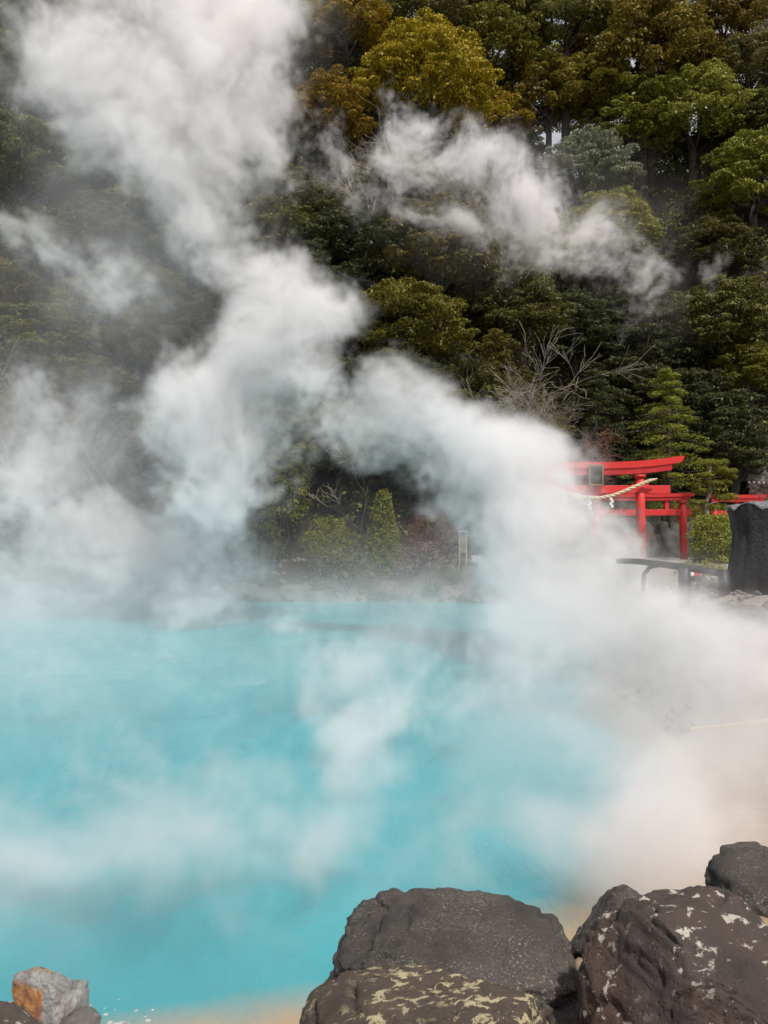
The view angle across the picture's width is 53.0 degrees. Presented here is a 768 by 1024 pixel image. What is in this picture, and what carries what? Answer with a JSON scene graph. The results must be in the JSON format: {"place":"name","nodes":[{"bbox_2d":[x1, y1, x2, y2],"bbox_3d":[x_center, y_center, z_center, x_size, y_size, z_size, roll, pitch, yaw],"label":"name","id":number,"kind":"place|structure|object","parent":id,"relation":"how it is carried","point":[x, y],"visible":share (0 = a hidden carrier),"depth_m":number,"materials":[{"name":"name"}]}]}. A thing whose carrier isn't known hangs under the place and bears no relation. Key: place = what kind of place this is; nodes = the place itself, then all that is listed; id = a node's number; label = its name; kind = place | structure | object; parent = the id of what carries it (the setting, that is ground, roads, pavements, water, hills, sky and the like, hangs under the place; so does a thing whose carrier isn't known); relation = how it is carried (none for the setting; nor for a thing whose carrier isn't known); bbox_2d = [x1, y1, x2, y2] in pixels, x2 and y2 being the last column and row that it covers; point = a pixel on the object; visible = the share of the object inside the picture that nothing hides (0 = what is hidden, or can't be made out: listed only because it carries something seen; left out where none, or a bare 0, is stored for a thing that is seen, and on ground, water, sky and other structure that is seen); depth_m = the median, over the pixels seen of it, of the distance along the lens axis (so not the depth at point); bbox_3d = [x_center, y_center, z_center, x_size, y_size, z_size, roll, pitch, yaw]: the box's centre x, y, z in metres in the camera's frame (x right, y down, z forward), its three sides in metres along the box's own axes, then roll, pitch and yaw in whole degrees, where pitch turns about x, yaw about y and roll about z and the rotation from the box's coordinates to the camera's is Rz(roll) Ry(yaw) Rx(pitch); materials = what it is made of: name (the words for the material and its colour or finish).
{"place":"outdoors","nodes":[
{"label":"outdoors","id":0,"kind":"place"},
{"bbox_2d":[0,600,732,1023],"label":"water","id":1,"kind":"structure","parent":0,"point":[224,812],"depth_m":9.76,"materials":[{"name":"liquid"}]},
{"bbox_2d":[11,966,89,1023],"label":"stone","id":2,"kind":"object","parent":1,"relation":"on","point":[41,995],"visible":0.85,"depth_m":4.71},
{"bbox_2d":[0,0,767,885],"bbox_3d":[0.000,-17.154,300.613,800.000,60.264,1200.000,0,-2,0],"label":"ground","id":3,"kind":"structure","parent":0,"point":[730,762],"depth_m":40.95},
{"bbox_2d":[0,254,54,304],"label":"evergreen tree","id":4,"kind":"object","parent":3,"relation":"on","point":[26,276],"visible":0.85,"depth_m":49.80,"materials":[{"name":"green plant"}]},
{"bbox_2d":[0,33,63,113],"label":"evergreen tree","id":5,"kind":"object","parent":3,"relation":"on","point":[13,51],"visible":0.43,"depth_m":61.41,"materials":[{"name":"green plant"}]},
{"bbox_2d":[0,435,70,543],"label":"evergreen tree","id":6,"kind":"object","parent":3,"relation":"on","point":[35,503],"visible":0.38,"depth_m":40.13,"materials":[{"name":"green plant"}]},
{"bbox_2d":[0,390,86,487],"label":"evergreen tree","id":7,"kind":"object","parent":3,"relation":"on","point":[21,395],"visible":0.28,"depth_m":42.39,"materials":[{"name":"green plant"}]},
{"bbox_2d":[0,210,87,293],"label":"evergreen tree","id":8,"kind":"object","parent":3,"relation":"on","point":[35,238],"visible":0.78,"depth_m":50.97,"materials":[{"name":"green plant"}]},
{"bbox_2d":[0,102,88,221],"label":"evergreen tree","id":9,"kind":"object","parent":3,"relation":"on","point":[36,133],"visible":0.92,"depth_m":55.98,"materials":[{"name":"green plant"}]},
{"bbox_2d":[0,300,89,393],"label":"evergreen tree","id":10,"kind":"object","parent":3,"relation":"on","point":[16,321],"visible":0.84,"depth_m":45.27,"materials":[{"name":"green plant"}]},
{"bbox_2d":[0,0,107,103],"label":"evergreen tree","id":11,"kind":"object","parent":3,"relation":"on","point":[55,16],"visible":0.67,"depth_m":63.22,"materials":[{"name":"green plant"}]},
{"bbox_2d":[10,38,134,148],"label":"evergreen tree","id":12,"kind":"object","parent":3,"relation":"on","point":[67,62],"visible":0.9,"depth_m":60.19,"materials":[{"name":"green plant"}]},
{"bbox_2d":[0,331,162,563],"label":"bare tree","id":13,"kind":"object","parent":3,"relation":"on","point":[23,481],"visible":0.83,"depth_m":36.55,"materials":[{"name":"grey plant"}]},
{"bbox_2d":[23,459,147,547],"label":"evergreen tree","id":14,"kind":"object","parent":3,"relation":"on","point":[63,512],"visible":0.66,"depth_m":40.25,"materials":[{"name":"green plant"}]},
{"bbox_2d":[0,342,174,562],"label":"bare tree","id":15,"kind":"object","parent":3,"relation":"on","point":[72,444],"visible":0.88,"depth_m":38.59,"materials":[{"name":"grey plant"}]},
{"bbox_2d":[37,265,150,371],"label":"evergreen tree","id":16,"kind":"object","parent":3,"relation":"on","point":[73,291],"visible":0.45,"depth_m":47.31,"materials":[{"name":"green plant"}]},
{"bbox_2d":[38,352,150,442],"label":"evergreen tree","id":17,"kind":"object","parent":3,"relation":"on","point":[99,365],"visible":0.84,"depth_m":44.63,"materials":[{"name":"green plant"}]},
{"bbox_2d":[47,189,170,274],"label":"evergreen tree","id":18,"kind":"object","parent":3,"relation":"on","point":[83,215],"visible":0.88,"depth_m":51.02,"materials":[{"name":"green plant"}]},
{"bbox_2d":[64,0,167,80],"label":"evergreen tree","id":19,"kind":"object","parent":3,"relation":"on","point":[125,10],"visible":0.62,"depth_m":65.34,"materials":[{"name":"green plant"}]},
{"bbox_2d":[69,103,174,218],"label":"evergreen tree","id":20,"kind":"object","parent":3,"relation":"on","point":[102,141],"visible":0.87,"depth_m":55.40,"materials":[{"name":"green plant"}]},
{"bbox_2d":[73,300,185,379],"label":"evergreen tree","id":21,"kind":"object","parent":3,"relation":"on","point":[102,339],"visible":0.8,"depth_m":46.46,"materials":[{"name":"green plant"}]},
{"bbox_2d":[85,256,196,347],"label":"evergreen tree","id":22,"kind":"object","parent":3,"relation":"on","point":[138,275],"visible":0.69,"depth_m":48.72,"materials":[{"name":"green plant"}]},
{"bbox_2d":[103,35,223,155],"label":"evergreen tree","id":23,"kind":"object","parent":3,"relation":"on","point":[139,81],"visible":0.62,"depth_m":60.00,"materials":[{"name":"green plant"}]},
{"bbox_2d":[111,405,219,495],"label":"evergreen tree","id":24,"kind":"object","parent":3,"relation":"on","point":[173,431],"visible":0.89,"depth_m":42.31,"materials":[{"name":"green plant"}]},
{"bbox_2d":[141,579,197,601],"bbox_3d":[-10.401,4.168,37.354,2.650,1.852,2.186,0,-2,-15],"label":"shore rock","id":25,"kind":"object","parent":3,"relation":"on","point":[169,590],"visible":0.61,"depth_m":36.58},
{"bbox_2d":[105,149,238,266],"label":"evergreen tree","id":26,"kind":"object","parent":3,"relation":"on","point":[146,181],"visible":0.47,"depth_m":52.26,"materials":[{"name":"green plant"}]},
{"bbox_2d":[132,0,233,53],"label":"evergreen tree","id":27,"kind":"object","parent":3,"relation":"on","point":[193,13],"visible":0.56,"depth_m":64.31,"materials":[{"name":"green plant"}]},
{"bbox_2d":[146,316,242,386],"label":"evergreen tree","id":28,"kind":"object","parent":3,"relation":"on","point":[199,340],"visible":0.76,"depth_m":45.80,"materials":[{"name":"green plant"}]},
{"bbox_2d":[147,193,250,321],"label":"evergreen tree","id":29,"kind":"object","parent":3,"relation":"on","point":[215,216],"visible":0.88,"depth_m":50.85,"materials":[{"name":"green plant"}]},
{"bbox_2d":[153,29,286,128],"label":"evergreen tree","id":30,"kind":"object","parent":3,"relation":"on","point":[234,71],"visible":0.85,"depth_m":59.42,"materials":[{"name":"green plant"}]},
{"bbox_2d":[156,357,289,472],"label":"evergreen tree","id":31,"kind":"object","parent":3,"relation":"on","point":[242,379],"visible":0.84,"depth_m":42.73,"materials":[{"name":"green plant"}]},
{"bbox_2d":[185,118,287,206],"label":"evergreen tree","id":32,"kind":"object","parent":3,"relation":"on","point":[227,142],"visible":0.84,"depth_m":55.71,"materials":[{"name":"green plant"}]},
{"bbox_2d":[188,256,298,354],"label":"evergreen tree","id":33,"kind":"object","parent":3,"relation":"on","point":[235,273],"visible":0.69,"depth_m":48.89,"materials":[{"name":"green plant"}]},
{"bbox_2d":[203,0,316,106],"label":"evergreen tree","id":34,"kind":"object","parent":3,"relation":"on","point":[261,21],"visible":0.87,"depth_m":63.61,"materials":[{"name":"green plant"}]},
{"bbox_2d":[198,400,329,548],"bbox_3d":[-6.254,1.738,41.222,6.966,15.316,6.223,0,-2,13],"label":"evergreen tree","id":35,"kind":"object","parent":3,"relation":"on","point":[253,443],"visible":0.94,"depth_m":40.18,"materials":[{"name":"green plant"}]},
{"bbox_2d":[219,306,316,378],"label":"evergreen tree","id":36,"kind":"object","parent":3,"relation":"on","point":[283,326],"visible":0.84,"depth_m":46.81,"materials":[{"name":"green plant"}]},
{"bbox_2d":[214,194,333,269],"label":"evergreen tree","id":37,"kind":"object","parent":3,"relation":"on","point":[269,214],"visible":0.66,"depth_m":51.09,"materials":[{"name":"green plant"}]},
{"bbox_2d":[250,454,312,561],"bbox_3d":[-5.341,-0.130,39.947,3.151,5.858,2.566,0,-2,0],"label":"shrub","id":38,"kind":"object","parent":3,"relation":"on","point":[286,509],"visible":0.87,"depth_m":39.78,"materials":[{"name":"green plant"}]},
{"bbox_2d":[245,162,340,247],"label":"evergreen tree","id":39,"kind":"object","parent":3,"relation":"on","point":[297,183],"visible":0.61,"depth_m":54.02,"materials":[{"name":"green plant"}]},
{"bbox_2d":[234,248,366,334],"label":"evergreen tree","id":40,"kind":"object","parent":3,"relation":"on","point":[280,284],"visible":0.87,"depth_m":47.61,"materials":[{"name":"green plant"}]},
{"bbox_2d":[263,344,378,431],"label":"evergreen tree","id":41,"kind":"object","parent":3,"relation":"on","point":[290,385],"visible":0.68,"depth_m":43.69,"materials":[{"name":"green plant"}]},
{"bbox_2d":[267,63,378,174],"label":"evergreen tree","id":42,"kind":"object","parent":3,"relation":"on","point":[330,94],"visible":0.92,"depth_m":59.43,"materials":[{"name":"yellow plant"}]},
{"bbox_2d":[298,517,360,574],"bbox_3d":[-2.676,1.680,38.321,2.824,2.929,2.539,1,-2,-36],"label":"shrub","id":43,"kind":"object","parent":3,"relation":"on","point":[320,525],"visible":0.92,"depth_m":38.11,"materials":[{"name":"green plant"}]},
{"bbox_2d":[276,395,403,502],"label":"evergreen tree","id":44,"kind":"object","parent":3,"relation":"on","point":[369,426],"visible":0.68,"depth_m":41.56,"materials":[{"name":"green plant"}]},
{"bbox_2d":[289,0,392,84],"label":"evergreen tree","id":45,"kind":"object","parent":3,"relation":"on","point":[367,18],"visible":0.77,"depth_m":65.69,"materials":[{"name":"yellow plant"}]},
{"bbox_2d":[283,197,413,318],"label":"evergreen tree","id":46,"kind":"object","parent":3,"relation":"on","point":[343,220],"visible":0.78,"depth_m":50.51,"materials":[{"name":"green plant"}]},
{"bbox_2d":[0,0,767,560],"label":"undergrowth","id":47,"kind":"object","parent":3,"relation":"on","point":[192,492],"visible":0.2,"depth_m":53.97,"materials":[{"name":"green plant"}]},
{"bbox_2d":[0,549,767,732],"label":"rubble","id":48,"kind":"object","parent":3,"relation":"on","point":[159,572],"visible":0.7,"depth_m":37.44,"materials":[{"name":"stone"}]},
{"bbox_2d":[362,488,405,578],"bbox_3d":[0.025,1.196,38.553,2.277,4.799,1.858,0,-2,0],"label":"conifer shrub","id":49,"kind":"object","parent":3,"relation":"on","point":[383,517],"visible":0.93,"depth_m":38.28,"materials":[{"name":"green plant"}]},
{"bbox_2d":[345,347,448,474],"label":"evergreen tree","id":50,"kind":"object","parent":3,"relation":"on","point":[385,389],"visible":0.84,"depth_m":43.52,"materials":[{"name":"green plant"}]},
{"bbox_2d":[341,147,458,234],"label":"evergreen tree","id":51,"kind":"object","parent":3,"relation":"on","point":[406,171],"visible":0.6,"depth_m":54.68,"materials":[{"name":"green plant"}]},
{"bbox_2d":[339,276,480,392],"bbox_3d":[1.618,-6.365,48.383,9.016,17.044,9.246,0,-2,10],"label":"evergreen tree","id":52,"kind":"object","parent":3,"relation":"on","point":[430,311],"visible":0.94,"depth_m":46.89,"materials":[{"name":"green plant"}]},
{"bbox_2d":[349,413,480,521],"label":"evergreen tree","id":53,"kind":"object","parent":3,"relation":"on","point":[422,438],"visible":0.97,"depth_m":41.34,"materials":[{"name":"green plant"}]},
{"bbox_2d":[299,964,548,1023],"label":"boulder","id":54,"kind":"object","parent":3,"relation":"on","point":[409,994],"visible":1,"depth_m":2.95,"materials":[{"name":"stone"}]},
{"bbox_2d":[339,6,511,164],"bbox_3d":[3.084,-27.650,64.558,14.043,26.220,13.085,1,-2,-33],"label":"evergreen tree","id":55,"kind":"object","parent":3,"relation":"on","point":[394,61],"visible":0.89,"depth_m":61.81,"materials":[{"name":"green plant"}]},
{"bbox_2d":[383,0,470,82],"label":"evergreen tree","id":56,"kind":"object","parent":3,"relation":"on","point":[401,7],"visible":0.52,"depth_m":69.74,"materials":[{"name":"green plant"}]},
{"bbox_2d":[367,190,523,329],"bbox_3d":[4.147,-11.219,52.788,10.392,19.990,10.254,1,-2,-23],"label":"evergreen tree","id":57,"kind":"object","parent":3,"relation":"on","point":[442,223],"visible":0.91,"depth_m":50.64,"materials":[{"name":"green plant"}]},
{"bbox_2d":[325,887,577,1016],"bbox_3d":[0.479,2.248,3.683,1.548,0.594,0.877,4,3,4],"label":"boulder","id":58,"kind":"object","parent":3,"relation":"on","point":[508,941],"visible":0.69,"depth_m":3.59,"materials":[{"name":"stone"}]},
{"bbox_2d":[409,358,535,482],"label":"evergreen tree","id":59,"kind":"object","parent":3,"relation":"on","point":[443,382],"visible":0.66,"depth_m":42.95,"materials":[{"name":"green plant"}]},
{"bbox_2d":[430,0,565,178],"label":"evergreen tree","id":60,"kind":"object","parent":3,"relation":"on","point":[517,50],"visible":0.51,"depth_m":70.98,"materials":[{"name":"green plant"}]},
{"bbox_2d":[455,84,543,159],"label":"evergreen tree","id":61,"kind":"object","parent":3,"relation":"on","point":[499,96],"visible":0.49,"depth_m":71.99,"materials":[{"name":"green plant"}]},
{"bbox_2d":[464,328,541,414],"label":"evergreen tree","id":62,"kind":"object","parent":3,"relation":"on","point":[495,337],"visible":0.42,"depth_m":47.70,"materials":[{"name":"green plant"}]},
{"bbox_2d":[451,263,576,377],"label":"evergreen tree","id":63,"kind":"object","parent":3,"relation":"on","point":[532,293],"visible":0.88,"depth_m":52.22,"materials":[{"name":"green plant"}]},
{"bbox_2d":[447,402,583,521],"bbox_3d":[7.189,1.136,43.096,7.362,14.162,7.264,-1,-2,34],"label":"evergreen tree","id":64,"kind":"object","parent":3,"relation":"on","point":[496,455],"visible":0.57,"depth_m":41.82,"materials":[{"name":"green plant"}]},
{"bbox_2d":[493,131,549,184],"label":"evergreen tree","id":65,"kind":"object","parent":3,"relation":"on","point":[528,160],"visible":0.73,"depth_m":73.98,"materials":[{"name":"green plant"}]},
{"bbox_2d":[421,321,655,559],"bbox_3d":[6.935,-3.039,40.666,10.206,11.749,15.040,0,-2,0],"label":"bare tree","id":66,"kind":"object","parent":3,"relation":"on","point":[544,408],"visible":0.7,"depth_m":39.68,"materials":[{"name":"plant"}]},
{"bbox_2d":[501,222,601,290],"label":"evergreen tree","id":67,"kind":"object","parent":3,"relation":"on","point":[558,242],"visible":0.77,"depth_m":63.39,"materials":[{"name":"green plant"}]},
{"bbox_2d":[497,48,608,189],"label":"evergreen tree","id":68,"kind":"object","parent":3,"relation":"on","point":[551,73],"visible":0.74,"depth_m":71.83,"materials":[{"name":"green plant"}]},
{"bbox_2d":[520,0,615,193],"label":"evergreen tree","id":69,"kind":"object","parent":3,"relation":"on","point":[558,10],"visible":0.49,"depth_m":72.27,"materials":[{"name":"green plant"}]},
{"bbox_2d":[529,288,634,386],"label":"evergreen tree","id":70,"kind":"object","parent":3,"relation":"on","point":[586,306],"visible":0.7,"depth_m":59.26,"materials":[{"name":"green plant"}]},
{"bbox_2d":[526,124,647,231],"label":"evergreen tree","id":71,"kind":"object","parent":3,"relation":"on","point":[604,152],"visible":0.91,"depth_m":69.08,"materials":[{"name":"green plant"}]},
{"bbox_2d":[543,41,636,190],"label":"evergreen tree","id":72,"kind":"object","parent":3,"relation":"on","point":[595,70],"visible":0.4,"depth_m":71.64,"materials":[{"name":"green plant"}]},
{"bbox_2d":[524,426,660,562],"bbox_3d":[11.378,-0.473,43.310,8.106,9.067,11.995,0,-2,0],"label":"bare shrub","id":73,"kind":"object","parent":3,"relation":"on","point":[578,509],"visible":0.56,"depth_m":43.18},
{"bbox_2d":[505,455,684,562],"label":"torii gate","id":74,"kind":"structure","parent":3,"relation":"on","point":[595,472],"depth_m":39.85,"materials":[{"name":"red wood"}]},
{"bbox_2d":[559,369,652,500],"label":"conifer tree","id":75,"kind":"object","parent":3,"relation":"on","point":[594,381],"visible":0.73,"depth_m":50.09,"materials":[{"name":"green plant"}]},
{"bbox_2d":[546,185,666,293],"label":"evergreen tree","id":76,"kind":"object","parent":3,"relation":"on","point":[609,211],"visible":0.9,"depth_m":64.84,"materials":[{"name":"green plant"}]},
{"bbox_2d":[570,884,642,958],"bbox_3d":[1.250,2.314,3.948,0.504,0.647,0.541,-15,6,-29],"label":"boulder","id":77,"kind":"object","parent":3,"relation":"on","point":[614,897],"visible":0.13,"depth_m":4.02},
{"bbox_2d":[553,356,686,479],"bbox_3d":[17.172,-1.494,55.980,9.312,19.576,10.770,-1,-2,24],"label":"evergreen tree","id":78,"kind":"object","parent":3,"relation":"on","point":[625,397],"visible":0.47,"depth_m":54.58,"materials":[{"name":"green plant"}]},
{"bbox_2d":[567,69,694,193],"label":"evergreen tree","id":79,"kind":"object","parent":3,"relation":"on","point":[641,93],"visible":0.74,"depth_m":70.67,"materials":[{"name":"green plant"}]},
{"bbox_2d":[585,493,694,558],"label":"torii gate","id":80,"kind":"structure","parent":3,"relation":"on","point":[682,511],"depth_m":43.85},
{"bbox_2d":[602,264,679,361],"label":"evergreen tree","id":81,"kind":"object","parent":3,"relation":"on","point":[641,275],"visible":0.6,"depth_m":62.11,"materials":[{"name":"green plant"}]},
{"bbox_2d":[585,303,709,400],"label":"evergreen tree","id":82,"kind":"object","parent":3,"relation":"on","point":[643,325],"visible":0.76,"depth_m":59.11,"materials":[{"name":"green plant"}]},
{"bbox_2d":[560,0,735,186],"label":"evergreen tree","id":83,"kind":"object","parent":3,"relation":"on","point":[679,34],"visible":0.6,"depth_m":70.04,"materials":[{"name":"green plant"}]},
{"bbox_2d":[590,403,716,505],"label":"evergreen tree","id":84,"kind":"object","parent":3,"relation":"on","point":[629,417],"visible":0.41,"depth_m":52.56,"materials":[{"name":"green plant"}]},
{"bbox_2d":[616,558,718,606],"bbox_3d":[6.190,1.475,16.443,1.813,0.941,2.271,0,-2,0],"label":"log rail","id":85,"kind":"object","parent":3,"relation":"on","point":[684,584],"visible":0.91,"depth_m":15.73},
{"bbox_2d":[576,885,767,1023],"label":"boulder","id":86,"kind":"object","parent":3,"relation":"on","point":[697,954],"visible":1,"depth_m":2.98,"materials":[{"name":"stone"}]},
{"bbox_2d":[618,368,732,557],"bbox_3d":[17.302,-2.845,47.171,6.224,11.862,7.190,1,-2,-39],"label":"conifer tree","id":87,"kind":"object","parent":3,"relation":"on","point":[667,384],"visible":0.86,"depth_m":46.97,"materials":[{"name":"green plant"}]},
{"bbox_2d":[635,367,735,425],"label":"evergreen tree","id":88,"kind":"object","parent":3,"relation":"on","point":[690,380],"visible":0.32,"depth_m":55.70,"materials":[{"name":"green plant"}]},
{"bbox_2d":[631,57,758,183],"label":"evergreen tree","id":89,"kind":"object","parent":3,"relation":"on","point":[715,89],"visible":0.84,"depth_m":69.66,"materials":[{"name":"green plant"}]},
{"bbox_2d":[683,512,731,563],"bbox_3d":[15.924,1.378,36.939,2.730,2.798,2.561,-1,-2,37],"label":"azalea bush","id":90,"kind":"object","parent":3,"relation":"on","point":[699,543],"visible":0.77,"depth_m":36.51,"materials":[{"name":"green plant"}]},
{"bbox_2d":[651,274,767,390],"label":"evergreen tree","id":91,"kind":"object","parent":3,"relation":"on","point":[742,303],"visible":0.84,"depth_m":58.58,"materials":[{"name":"green plant"}]},
{"bbox_2d":[688,458,738,550],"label":"pruned pine","id":92,"kind":"object","parent":3,"relation":"on","point":[725,472],"visible":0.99,"depth_m":41.91,"materials":[{"name":"green plant"}]},
{"bbox_2d":[668,214,766,276],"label":"evergreen tree","id":93,"kind":"object","parent":3,"relation":"on","point":[729,232],"visible":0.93,"depth_m":64.50,"materials":[{"name":"green plant"}]},
{"bbox_2d":[673,388,767,504],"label":"evergreen tree","id":94,"kind":"object","parent":3,"relation":"on","point":[743,461],"visible":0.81,"depth_m":51.47,"materials":[{"name":"green plant"}]},
{"bbox_2d":[688,124,767,242],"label":"evergreen tree","id":95,"kind":"object","parent":3,"relation":"on","point":[743,152],"visible":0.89,"depth_m":65.77,"materials":[{"name":"green plant"}]},
{"bbox_2d":[691,0,767,54],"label":"evergreen tree","id":96,"kind":"object","parent":3,"relation":"on","point":[739,16],"visible":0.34,"depth_m":73.28,"materials":[{"name":"green plant"}]},
{"bbox_2d":[704,841,767,917],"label":"boulder","id":97,"kind":"object","parent":3,"relation":"on","point":[740,869],"visible":0.54,"depth_m":4.47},
{"bbox_2d":[706,340,767,409],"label":"evergreen tree","id":98,"kind":"object","parent":3,"relation":"on","point":[753,357],"visible":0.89,"depth_m":57.48,"materials":[{"name":"green plant"}]},
{"bbox_2d":[708,20,767,126],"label":"evergreen tree","id":99,"kind":"object","parent":3,"relation":"on","point":[754,47],"visible":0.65,"depth_m":70.45,"materials":[{"name":"green plant"}]},
{"bbox_2d":[726,500,767,594],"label":"stone","id":100,"kind":"object","parent":3,"relation":"on","point":[748,565],"visible":0.82,"depth_m":14.81,"materials":[{"name":"black stone"}]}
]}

